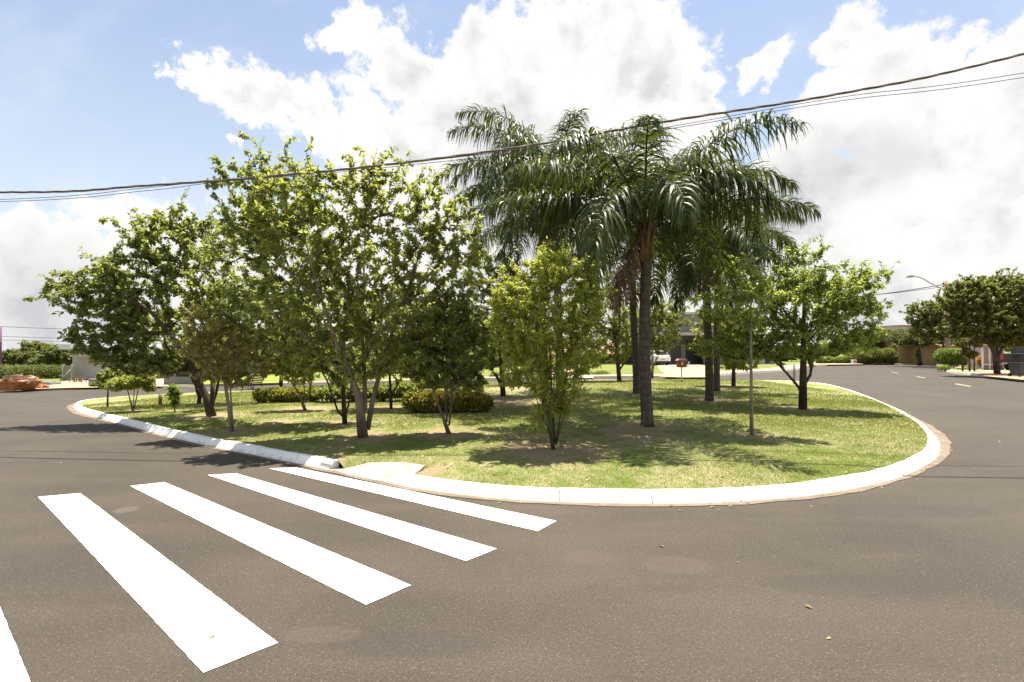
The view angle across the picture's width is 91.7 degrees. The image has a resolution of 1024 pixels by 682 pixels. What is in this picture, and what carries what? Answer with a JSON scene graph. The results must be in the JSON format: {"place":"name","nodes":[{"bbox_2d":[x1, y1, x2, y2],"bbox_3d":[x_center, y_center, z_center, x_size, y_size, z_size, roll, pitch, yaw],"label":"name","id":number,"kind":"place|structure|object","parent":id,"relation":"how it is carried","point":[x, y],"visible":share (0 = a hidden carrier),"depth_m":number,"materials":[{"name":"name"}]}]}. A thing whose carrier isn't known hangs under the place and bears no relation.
{"place":"outdoors","nodes":[
{"label":"outdoors","id":0,"kind":"place"},
{"bbox_2d":[36,380,91,388],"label":"sandy verge","id":1,"kind":"structure","parent":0,"point":[72,384],"depth_m":41.58,"materials":[{"name":"soil"}]},
{"bbox_2d":[0,381,41,390],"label":"rubble skip","id":2,"kind":"object","parent":1,"relation":"on","point":[10,386],"visible":0.93,"depth_m":36.35,"materials":[{"name":"orange paint"}]},
{"bbox_2d":[0,375,38,383],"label":"rubble","id":3,"kind":"object","parent":2,"relation":"in","point":[27,379],"visible":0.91,"depth_m":36.76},
{"bbox_2d":[36,382,48,387],"bbox_3d":[-36.886,3.467,38.954,1.177,0.553,0.951,-1,-1,36],"label":"earth heap","id":4,"kind":"object","parent":1,"relation":"on","point":[41,385],"visible":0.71,"depth_m":38.87,"materials":[{"name":"soil"}]},
{"bbox_2d":[42,381,60,384],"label":"block stack","id":5,"kind":"object","parent":1,"relation":"on","point":[49,382],"visible":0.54,"depth_m":42.70,"materials":[{"name":"grey concrete"}]},
{"bbox_2d":[59,364,73,380],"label":"site gate","id":6,"kind":"structure","parent":1,"relation":"on","point":[67,371],"depth_m":48.94,"materials":[{"name":"grey metal"}]},
{"bbox_2d":[151,378,163,386],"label":"ramp drive","id":7,"kind":"structure","parent":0,"point":[159,381],"depth_m":45.52,"materials":[{"name":"concrete"}]},
{"bbox_2d":[175,374,288,384],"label":"bright lawn","id":8,"kind":"structure","parent":0,"point":[271,378],"depth_m":48.26,"materials":[{"name":"plant"}]},
{"bbox_2d":[0,355,967,381],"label":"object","id":9,"kind":"structure","parent":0,"point":[625,369],"depth_m":48.39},
{"bbox_2d":[0,326,1,363],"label":"utility pole","id":10,"kind":"object","parent":9,"relation":"on","point":[0,344],"visible":0.74,"depth_m":61.96,"materials":[{"name":"grey concrete"}]},
{"bbox_2d":[2,348,38,365],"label":"background tree","id":11,"kind":"object","parent":9,"relation":"on","point":[13,356],"visible":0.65,"depth_m":65.15,"materials":[{"name":"green plant"}]},
{"bbox_2d":[0,363,61,378],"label":"long hedge","id":12,"kind":"object","parent":9,"relation":"on","point":[46,371],"visible":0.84,"depth_m":52.32,"materials":[{"name":"green plant"}]},
{"bbox_2d":[14,340,58,352],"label":"background tree","id":13,"kind":"object","parent":9,"relation":"on","point":[35,345],"visible":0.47,"depth_m":72.95,"materials":[{"name":"green plant"}]},
{"bbox_2d":[29,344,71,372],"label":"background tree","id":14,"kind":"object","parent":9,"relation":"on","point":[53,355],"visible":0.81,"depth_m":59.25,"materials":[{"name":"green plant"}]},
{"bbox_2d":[170,348,241,375],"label":"brown house","id":15,"kind":"structure","parent":9,"relation":"on","point":[229,364],"depth_m":59.47,"materials":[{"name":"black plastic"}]},
{"bbox_2d":[233,359,307,372],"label":"grey house","id":16,"kind":"structure","parent":9,"relation":"on","point":[235,363],"depth_m":61.95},
{"bbox_2d":[485,341,621,366],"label":"cream house","id":17,"kind":"structure","parent":9,"relation":"on","point":[577,355],"depth_m":57.96,"materials":[{"name":"paint"}]},
{"bbox_2d":[554,329,617,340],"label":"background tree","id":18,"kind":"object","parent":9,"relation":"on","point":[590,333],"visible":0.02,"depth_m":74.91,"materials":[{"name":"green plant"}]},
{"bbox_2d":[569,370,609,374],"bbox_3d":[4.886,2.144,33.006,3.248,0.468,1.137,0,-1,0],"label":"garden bush","id":19,"kind":"object","parent":9,"relation":"on","point":[603,372],"visible":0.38,"depth_m":32.74,"materials":[{"name":"green plant"}]},
{"bbox_2d":[611,312,741,364],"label":"modern house","id":20,"kind":"structure","parent":9,"relation":"on","point":[678,351],"depth_m":56.93,"materials":[{"name":"grey paint"}]},
{"bbox_2d":[681,344,684,358],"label":"door","id":21,"kind":"structure","parent":20,"relation":"in","point":[682,347],"depth_m":56.92,"materials":[{"name":"grey metal"}]},
{"bbox_2d":[741,345,780,363],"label":"white house","id":22,"kind":"structure","parent":9,"relation":"on","point":[764,361],"depth_m":57.96,"materials":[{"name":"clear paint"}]},
{"bbox_2d":[779,343,799,360],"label":"background tree","id":23,"kind":"object","parent":9,"relation":"on","point":[787,359],"visible":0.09,"depth_m":71.14,"materials":[{"name":"green plant"}]},
{"bbox_2d":[807,341,849,357],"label":"background tree","id":24,"kind":"object","parent":9,"relation":"on","point":[833,355],"visible":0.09,"depth_m":77.26,"materials":[{"name":"green plant"}]},
{"bbox_2d":[815,355,851,362],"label":"green bush","id":25,"kind":"object","parent":9,"relation":"on","point":[840,359],"visible":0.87,"depth_m":59.66,"materials":[{"name":"green plant"}]},
{"bbox_2d":[831,325,889,349],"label":"background tree","id":26,"kind":"object","parent":9,"relation":"on","point":[880,344],"visible":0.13,"depth_m":63.16,"materials":[{"name":"green plant"}]},
{"bbox_2d":[851,343,899,363],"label":"dark hedge","id":27,"kind":"object","parent":9,"relation":"on","point":[891,354],"visible":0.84,"depth_m":58.47,"materials":[{"name":"green plant"}]},
{"bbox_2d":[843,325,911,354],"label":"house","id":28,"kind":"structure","parent":9,"relation":"on","point":[893,327],"depth_m":86.07,"materials":[{"name":"tile"}]},
{"bbox_2d":[880,328,907,341],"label":"background tree","id":29,"kind":"object","parent":9,"relation":"on","point":[897,330],"visible":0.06,"depth_m":71.63,"materials":[{"name":"green plant"}]},
{"bbox_2d":[890,344,910,362],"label":"tan wall","id":30,"kind":"structure","parent":9,"relation":"on","point":[905,354],"depth_m":59.98,"materials":[{"name":"brown paint"}]},
{"bbox_2d":[883,330,953,365],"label":"garden tree","id":31,"kind":"object","parent":9,"relation":"on","point":[904,338],"visible":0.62,"depth_m":52.72,"materials":[{"name":"green plant"}]},
{"bbox_2d":[884,339,966,364],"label":"tiled house","id":32,"kind":"structure","parent":9,"relation":"on","point":[927,352],"depth_m":57.71,"materials":[{"name":"tile"}]},
{"bbox_2d":[905,275,951,366],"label":"street light","id":33,"kind":"object","parent":9,"relation":"on","point":[948,342],"visible":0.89,"depth_m":45.81,"materials":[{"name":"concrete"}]},
{"bbox_2d":[861,284,943,296],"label":"power line","id":34,"kind":"object","parent":33,"relation":"attached to","point":[911,289],"visible":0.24,"depth_m":48.22,"materials":[{"name":"black metal"}]},
{"bbox_2d":[898,298,959,347],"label":"round tree","id":35,"kind":"object","parent":9,"relation":"on","point":[933,310],"visible":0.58,"depth_m":48.94,"materials":[{"name":"green plant"}]},
{"bbox_2d":[932,347,967,367],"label":"clipped bush","id":36,"kind":"object","parent":9,"relation":"on","point":[951,356],"visible":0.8,"depth_m":42.63,"materials":[{"name":"green plant"}]},
{"bbox_2d":[951,338,971,370],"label":"thin tree","id":37,"kind":"object","parent":9,"relation":"on","point":[965,351],"visible":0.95,"depth_m":36.86,"materials":[{"name":"green plant"}]},
{"bbox_2d":[960,338,976,370],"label":"thin tree","id":38,"kind":"object","parent":9,"relation":"on","point":[970,355],"visible":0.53,"depth_m":36.88,"materials":[{"name":"green plant"}]},
{"bbox_2d":[967,345,980,368],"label":"concrete wall","id":39,"kind":"structure","parent":9,"relation":"on","point":[978,349],"depth_m":41.99,"materials":[{"name":"beige concrete"}]},
{"bbox_2d":[969,341,983,370],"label":"thin tree","id":40,"kind":"object","parent":9,"relation":"on","point":[976,352],"visible":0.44,"depth_m":36.88,"materials":[{"name":"green plant"}]},
{"bbox_2d":[976,356,981,368],"bbox_3d":[37.654,1.783,39.953,0.729,1.240,0.639,0,-1,0],"label":"flowering bush","id":41,"kind":"object","parent":9,"relation":"on","point":[978,360],"visible":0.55,"depth_m":39.96,"materials":[{"name":"orange plant"}]},
{"bbox_2d":[981,344,1004,369],"bbox_3d":[37.693,1.301,38.992,1.705,2.186,0.100,0,-1,0],"label":"panel fence","id":42,"kind":"object","parent":9,"relation":"on","point":[986,359],"visible":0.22,"depth_m":39.01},
{"bbox_2d":[1004,347,1012,352],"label":"green bush","id":43,"kind":"object","parent":9,"relation":"on","point":[1009,349],"visible":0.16,"depth_m":47.86,"materials":[{"name":"green plant"}]},
{"bbox_2d":[1000,346,1023,369],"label":"pickup truck","id":44,"kind":"object","parent":9,"relation":"on","point":[1015,355],"visible":0.77,"depth_m":38.27,"materials":[{"name":"black paint"}]},
{"bbox_2d":[80,379,928,489],"bbox_3d":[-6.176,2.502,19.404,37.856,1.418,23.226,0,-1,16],"label":"lawn","id":45,"kind":"structure","parent":0,"point":[532,448],"depth_m":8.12,"materials":[{"name":"green plant"}]},
{"bbox_2d":[94,367,124,406],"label":"sapling","id":46,"kind":"object","parent":45,"relation":"on","point":[100,379],"visible":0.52,"depth_m":15.16,"materials":[{"name":"green plant"}]},
{"bbox_2d":[104,374,157,411],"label":"sapling","id":47,"kind":"object","parent":45,"relation":"on","point":[125,382],"visible":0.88,"depth_m":13.16,"materials":[{"name":"green plant"}]},
{"bbox_2d":[22,188,247,416],"bbox_3d":[-9.025,-0.908,12.313,4.935,5.456,2.698,0,-1,0],"label":"shade tree","id":48,"kind":"object","parent":45,"relation":"on","point":[134,311],"visible":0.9,"depth_m":11.54,"materials":[{"name":"green plant"}]},
{"bbox_2d":[158,393,161,404],"bbox_3d":[-10.726,1.775,15.168,0.097,0.363,0.098,0,-1,0],"label":"wooden stake","id":49,"kind":"object","parent":45,"relation":"on","point":[160,399],"visible":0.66,"depth_m":15.13,"materials":[{"name":"brown wood"}]},
{"bbox_2d":[163,383,183,410],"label":"sapling","id":50,"kind":"object","parent":45,"relation":"on","point":[174,393],"visible":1,"depth_m":12.86,"materials":[{"name":"green plant"}]},
{"bbox_2d":[119,266,280,403],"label":"shade tree","id":51,"kind":"object","parent":45,"relation":"on","point":[199,397],"visible":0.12,"depth_m":14.89,"materials":[{"name":"green plant"}]},
{"bbox_2d":[168,299,280,431],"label":"young tree","id":52,"kind":"object","parent":45,"relation":"on","point":[235,343],"visible":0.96,"depth_m":9.39,"materials":[{"name":"green plant"}]},
{"bbox_2d":[241,373,263,390],"bbox_3d":[-13.990,2.186,26.926,0.770,1.001,1.400,0,-1,0],"label":"park bench","id":53,"kind":"object","parent":45,"relation":"on","point":[259,379],"visible":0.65,"depth_m":26.83,"materials":[{"name":"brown wood"}]},
{"bbox_2d":[194,131,374,423],"bbox_3d":[-5.281,-1.280,10.393,5.023,5.949,2.201,-1,-1,25],"label":"shade tree","id":54,"kind":"object","parent":45,"relation":"on","point":[232,227],"visible":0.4,"depth_m":10.10,"materials":[{"name":"green plant"}]},
{"bbox_2d":[252,385,320,402],"bbox_3d":[-6.717,1.609,14.985,2.242,0.629,0.788,0,-1,0],"label":"clipped hedge","id":55,"kind":"object","parent":45,"relation":"on","point":[277,394],"visible":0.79,"depth_m":14.79,"materials":[{"name":"green plant"}]},
{"bbox_2d":[256,314,316,386],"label":"garden tree","id":56,"kind":"object","parent":45,"relation":"on","point":[280,383],"visible":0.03,"depth_m":39.38,"materials":[{"name":"green plant"}]},
{"bbox_2d":[260,350,333,409],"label":"young tree","id":57,"kind":"object","parent":45,"relation":"on","point":[303,380],"visible":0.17,"depth_m":12.47,"materials":[{"name":"green plant"}]},
{"bbox_2d":[238,135,487,437],"bbox_3d":[-2.559,-0.930,8.596,4.298,5.213,1.820,0,-1,0],"label":"shade tree","id":58,"kind":"object","parent":45,"relation":"on","point":[335,270],"visible":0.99,"depth_m":8.44,"materials":[{"name":"green plant"}]},
{"bbox_2d":[313,379,417,401],"bbox_3d":[-4.308,1.494,14.696,3.079,0.782,1.014,0,-1,0],"label":"clipped hedge","id":59,"kind":"object","parent":45,"relation":"on","point":[323,392],"visible":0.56,"depth_m":14.45,"materials":[{"name":"green plant"}]},
{"bbox_2d":[348,275,446,408],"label":"shade tree","id":60,"kind":"object","parent":45,"relation":"on","point":[403,374],"visible":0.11,"depth_m":12.42,"materials":[{"name":"green plant"}]},
{"bbox_2d":[407,377,451,388],"bbox_3d":[-3.591,1.842,21.471,2.220,0.724,1.193,0,-1,0],"label":"clipped hedge","id":61,"kind":"object","parent":45,"relation":"on","point":[419,386],"visible":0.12,"depth_m":21.09,"materials":[{"name":"green plant"}]},
{"bbox_2d":[395,286,495,433],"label":"young tree","id":62,"kind":"object","parent":45,"relation":"on","point":[451,371],"visible":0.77,"depth_m":8.64,"materials":[{"name":"green plant"}]},
{"bbox_2d":[400,388,495,412],"bbox_3d":[-1.509,1.392,11.682,2.318,0.626,0.804,0,-1,0],"label":"flowering hedge","id":63,"kind":"object","parent":45,"relation":"on","point":[421,400],"visible":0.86,"depth_m":11.48,"materials":[{"name":"green plant"}]},
{"bbox_2d":[461,240,544,395],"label":"shade tree","id":64,"kind":"object","parent":45,"relation":"on","point":[490,268],"visible":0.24,"depth_m":15.96,"materials":[{"name":"green plant"}]},
{"bbox_2d":[479,320,555,384],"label":"shade tree","id":65,"kind":"object","parent":45,"relation":"on","point":[552,355],"visible":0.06,"depth_m":22.35,"materials":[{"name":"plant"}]},
{"bbox_2d":[452,182,621,392],"bbox_3d":[1.008,-1.864,17.150,5.929,7.333,5.791,0,-1,0],"label":"palm tree","id":66,"kind":"object","parent":45,"relation":"on","point":[494,235],"visible":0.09,"depth_m":16.59,"materials":[{"name":"green plant"}]},
{"bbox_2d":[432,103,660,404],"bbox_3d":[1.174,-2.348,13.183,5.520,8.085,5.668,-1,-2,42],"label":"palm tree","id":67,"kind":"object","parent":45,"relation":"on","point":[497,166],"visible":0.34,"depth_m":12.57,"materials":[{"name":"green plant"}]},
{"bbox_2d":[483,236,617,449],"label":"bushy tree","id":68,"kind":"object","parent":45,"relation":"on","point":[543,369],"visible":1,"depth_m":7.31,"materials":[{"name":"green plant"}]},
{"bbox_2d":[562,279,638,380],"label":"shade tree","id":69,"kind":"object","parent":45,"relation":"on","point":[615,323],"visible":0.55,"depth_m":24.16,"materials":[{"name":"green plant"}]},
{"bbox_2d":[541,218,693,392],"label":"palm tree","id":70,"kind":"object","parent":45,"relation":"on","point":[634,301],"visible":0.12,"depth_m":16.69,"materials":[{"name":"green plant"}]},
{"bbox_2d":[463,109,824,426],"bbox_3d":[2.611,-1.380,9.535,5.629,6.021,5.808,-1,-1,36],"label":"palm tree","id":71,"kind":"object","parent":45,"relation":"on","point":[673,191],"visible":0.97,"depth_m":8.99,"materials":[{"name":"green plant"}]},
{"bbox_2d":[623,287,696,378],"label":"shade tree","id":72,"kind":"object","parent":45,"relation":"on","point":[672,318],"visible":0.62,"depth_m":28.28,"materials":[{"name":"green plant"}]},
{"bbox_2d":[675,359,689,380],"bbox_3d":[8.003,1.367,23.282,0.603,1.064,0.405,0,-1,0],"label":"post box","id":73,"kind":"object","parent":45,"relation":"on","point":[681,363],"visible":0.95,"depth_m":23.15,"materials":[{"name":"brown wood"}]},
{"bbox_2d":[620,187,798,400],"bbox_3d":[5.701,-1.279,14.357,4.664,5.991,4.985,-1,-1,27],"label":"palm tree","id":74,"kind":"object","parent":45,"relation":"on","point":[757,251],"visible":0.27,"depth_m":13.79,"materials":[{"name":"green plant"}]},
{"bbox_2d":[690,304,769,385],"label":"shade tree","id":75,"kind":"object","parent":45,"relation":"on","point":[733,366],"visible":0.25,"depth_m":19.81,"materials":[{"name":"green plant"}]},
{"bbox_2d":[656,203,805,390],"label":"palm tree","id":76,"kind":"object","parent":45,"relation":"on","point":[716,371],"visible":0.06,"depth_m":17.57,"materials":[{"name":"green plant"}]},
{"bbox_2d":[685,251,780,434],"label":"sapling","id":77,"kind":"object","parent":45,"relation":"on","point":[750,319],"visible":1,"depth_m":8.59,"materials":[{"name":"green plant"}]},
{"bbox_2d":[683,234,900,409],"bbox_3d":[6.983,-0.471,12.336,5.386,4.362,2.074,0,-1,0],"label":"shade tree","id":78,"kind":"object","parent":45,"relation":"on","point":[835,294],"visible":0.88,"depth_m":12.16,"materials":[{"name":"green plant"}]},
{"bbox_2d":[793,364,795,383],"bbox_3d":[12.677,1.469,22.337,0.097,0.905,0.098,0,-1,0],"label":"metal post","id":79,"kind":"object","parent":45,"relation":"on","point":[794,378],"visible":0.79,"depth_m":22.30,"materials":[{"name":"metal"}]},
{"bbox_2d":[0,73,1022,199],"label":"overhead wire","id":80,"kind":"object","parent":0,"point":[595,138],"visible":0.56,"depth_m":8.65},
{"bbox_2d":[0,365,1023,681],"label":"road","id":81,"kind":"structure","parent":0,"point":[912,579],"depth_m":3.67,"materials":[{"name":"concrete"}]},
{"bbox_2d":[0,608,29,681],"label":"crosswalk stripe","id":82,"kind":"object","parent":81,"relation":"on","point":[12,668],"visible":1,"depth_m":2.65,"materials":[{"name":"paint"}]},
{"bbox_2d":[39,493,277,671],"bbox_3d":[-3.342,1.729,4.198,4.896,0.001,0.369,-1,-1,39],"label":"crosswalk stripe","id":83,"kind":"object","parent":81,"relation":"on","point":[187,613],"visible":1,"depth_m":3.40,"materials":[{"name":"paint"}]},
{"bbox_2d":[132,482,409,604],"bbox_3d":[-2.690,1.741,4.771,4.698,0.001,0.361,-1,-1,37],"label":"crosswalk stripe","id":84,"kind":"object","parent":81,"relation":"on","point":[365,585],"visible":1,"depth_m":4.14,"materials":[{"name":"paint"}]},
{"bbox_2d":[305,334,378,375],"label":"garden tree","id":85,"kind":"object","parent":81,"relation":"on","point":[350,358],"visible":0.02,"depth_m":39.46,"materials":[{"name":"green plant"}]},
{"bbox_2d":[210,473,495,560],"bbox_3d":[-2.092,1.753,5.362,4.613,0.001,0.336,-1,-1,36],"label":"crosswalk stripe","id":86,"kind":"object","parent":81,"relation":"on","point":[458,547],"visible":1,"depth_m":4.80,"materials":[{"name":"paint"}]},
{"bbox_2d":[327,462,424,484],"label":"kerb ramp","id":87,"kind":"structure","parent":81,"relation":"on","point":[393,472],"depth_m":6.59,"materials":[{"name":"concrete"}]},
{"bbox_2d":[270,468,554,530],"bbox_3d":[-1.493,1.763,5.887,4.393,0.001,0.337,-1,-1,33],"label":"crosswalk stripe","id":88,"kind":"object","parent":81,"relation":"on","point":[514,518],"visible":1,"depth_m":5.40,"materials":[{"name":"paint"}]},
{"bbox_2d":[419,339,479,365],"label":"garden tree","id":89,"kind":"object","parent":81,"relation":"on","point":[445,358],"visible":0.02,"depth_m":33.97,"materials":[{"name":"green plant"}]},
{"bbox_2d":[73,379,939,502],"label":"kerb","id":90,"kind":"structure","parent":81,"relation":"on","point":[929,453],"depth_m":5.78,"materials":[{"name":"paint"}]},
{"bbox_2d":[66,403,950,505],"bbox_3d":[-6.232,2.679,19.467,38.417,1.304,23.707,0,-1,16],"label":"gutter","id":91,"kind":"object","parent":81,"relation":"on","point":[945,447],"visible":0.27,"depth_m":6.03,"materials":[{"name":"concrete"}]},
{"bbox_2d":[16,363,1023,390],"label":"kerb","id":92,"kind":"structure","parent":81,"relation":"on","point":[768,371],"depth_m":38.35,"materials":[{"name":"concrete"}]},
{"bbox_2d":[60,404,999,638],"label":"fallen leaves","id":93,"kind":"object","parent":81,"relation":"on","point":[828,637],"visible":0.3,"depth_m":5.39,"materials":[{"name":"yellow plant"}]},
{"bbox_2d":[165,363,976,385],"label":"kerb top","id":94,"kind":"structure","parent":81,"relation":"on","point":[665,375],"depth_m":37.96,"materials":[{"name":"grey concrete"}]},
{"bbox_2d":[0,53,1023,192],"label":"overhead cable","id":95,"kind":"object","parent":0,"point":[607,131],"visible":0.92,"depth_m":8.15,"materials":[{"name":"metal"}]},
{"bbox_2d":[0,77,1023,201],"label":"overhead wire","id":96,"kind":"object","parent":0,"point":[524,151],"visible":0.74,"depth_m":8.87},
{"bbox_2d":[0,0,1023,351],"label":"sky","id":97,"kind":"structure","parent":0,"point":[94,94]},
{"bbox_2d":[163,363,979,385],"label":"pavement","id":98,"kind":"structure","parent":0,"point":[798,365],"depth_m":39.27,"materials":[{"name":"beige concrete"}]},
{"bbox_2d":[488,371,535,376],"bbox_3d":[0.088,2.392,35.963,3.727,0.638,1.144,0,-1,0],"label":"garden bush","id":99,"kind":"object","parent":98,"relation":"on","point":[492,374],"visible":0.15,"depth_m":35.70,"materials":[{"name":"green plant"}]},
{"bbox_2d":[936,365,978,370],"bbox_3d":[35.320,2.138,39.480,3.260,0.574,0.957,0,-1,0],"label":"ground cover","id":100,"kind":"object","parent":98,"relation":"on","point":[943,367],"visible":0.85,"depth_m":39.32,"materials":[{"name":"green plant"}]},
{"bbox_2d":[932,266,1023,373],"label":"round tree","id":101,"kind":"object","parent":98,"relation":"on","point":[968,302],"visible":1,"depth_m":31.82,"materials":[{"name":"green plant"}]},
{"bbox_2d":[552,366,593,377],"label":"pink driveway","id":102,"kind":"structure","parent":0,"point":[587,376],"depth_m":31.47,"materials":[{"name":"concrete"}]},
{"bbox_2d":[657,364,704,376],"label":"driveway","id":103,"kind":"structure","parent":0,"point":[690,370],"depth_m":37.87,"materials":[{"name":"concrete"}]},
{"bbox_2d":[651,352,670,364],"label":"parked car","id":104,"kind":"object","parent":103,"relation":"on","point":[666,359],"visible":0.45,"depth_m":51.58,"materials":[{"name":"white paint"}]},
{"bbox_2d":[975,369,1023,379],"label":"paved path","id":105,"kind":"structure","parent":0,"point":[1004,373],"depth_m":31.46,"materials":[{"name":"concrete"}]},
{"bbox_2d":[1007,363,1023,375],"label":"wheelie bin","id":106,"kind":"object","parent":105,"relation":"on","point":[1016,369],"visible":1,"depth_m":28.62,"materials":[{"name":"plastic"}]},
{"bbox_3d":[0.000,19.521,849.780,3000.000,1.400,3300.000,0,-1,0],"label":"ground","id":107,"kind":"structure","parent":0,"visible":0},
{"bbox_2d":[58,344,168,379],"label":"plastered house","id":108,"kind":"structure","parent":107,"relation":"on","point":[84,367],"depth_m":49.96,"materials":[{"name":"grey paint"}]},
{"bbox_2d":[164,373,192,384],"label":"garden wall","id":109,"kind":"structure","parent":107,"relation":"on","point":[182,378],"depth_m":42.94,"materials":[{"name":"grey concrete"}]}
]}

